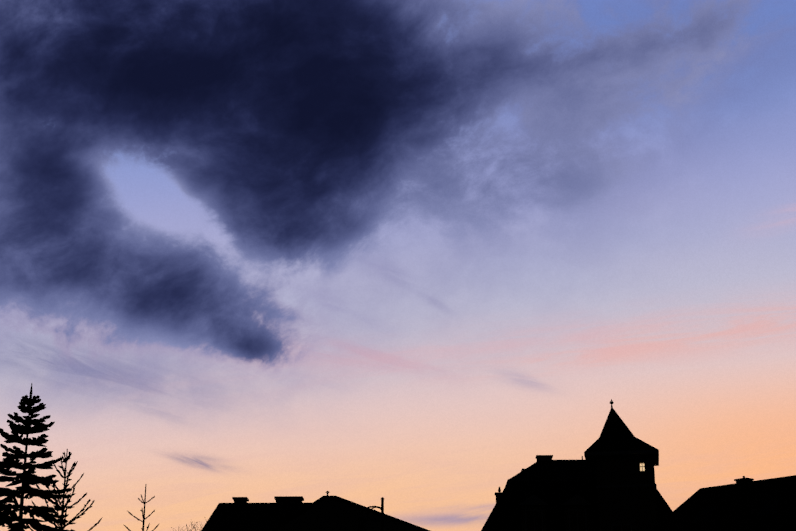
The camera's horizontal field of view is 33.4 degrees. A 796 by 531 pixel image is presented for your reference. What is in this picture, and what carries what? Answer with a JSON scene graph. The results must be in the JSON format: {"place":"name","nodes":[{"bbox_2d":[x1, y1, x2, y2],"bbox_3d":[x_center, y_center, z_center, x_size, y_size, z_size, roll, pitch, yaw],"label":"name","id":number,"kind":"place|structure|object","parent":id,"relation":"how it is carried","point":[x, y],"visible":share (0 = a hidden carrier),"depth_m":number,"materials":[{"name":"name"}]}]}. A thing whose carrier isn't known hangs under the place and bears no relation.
{"place":"outdoors","nodes":[
{"label":"outdoors","id":0,"kind":"place"},
{"bbox_2d":[0,0,795,530],"label":"sky","id":1,"kind":"structure","parent":0,"point":[410,254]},
{"bbox_2d":[584,399,658,530],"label":"tower","id":2,"kind":"structure","parent":0,"point":[621,457],"depth_m":60.13,"materials":[{"name":"black"}]},
{"bbox_3d":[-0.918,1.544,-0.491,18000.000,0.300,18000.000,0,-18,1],"label":"ground","id":3,"kind":"structure","parent":0,"visible":0},
{"bbox_2d":[0,383,74,530],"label":"spruce","id":4,"kind":"object","parent":3,"relation":"on","point":[29,477],"visible":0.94,"depth_m":35.18,"materials":[{"name":"black plant"}]},
{"bbox_2d":[13,449,102,530],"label":"sparse spruce","id":5,"kind":"object","parent":3,"relation":"on","point":[62,524],"visible":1,"depth_m":32.99,"materials":[{"name":"black plant"}]},
{"bbox_2d":[123,484,159,530],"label":"young spruce","id":6,"kind":"object","parent":3,"relation":"on","point":[144,502],"visible":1,"depth_m":32.82,"materials":[{"name":"black plant"}]},
{"bbox_2d":[201,491,429,530],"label":"house roof","id":7,"kind":"structure","parent":3,"relation":"on","point":[322,513],"depth_m":40.80,"materials":[{"name":"paint"}]},
{"bbox_2d":[356,497,385,530],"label":"street lamp scroll arm","id":8,"kind":"object","parent":3,"relation":"on","point":[361,520],"visible":1,"depth_m":25.71},
{"bbox_2d":[481,455,672,530],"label":"house","id":9,"kind":"structure","parent":3,"relation":"on","point":[545,493],"depth_m":62.31,"materials":[{"name":"black"}]},
{"bbox_2d":[651,475,795,530],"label":"house roof","id":10,"kind":"structure","parent":3,"relation":"on","point":[745,504],"depth_m":56.21,"materials":[{"name":"paint"}]}
]}

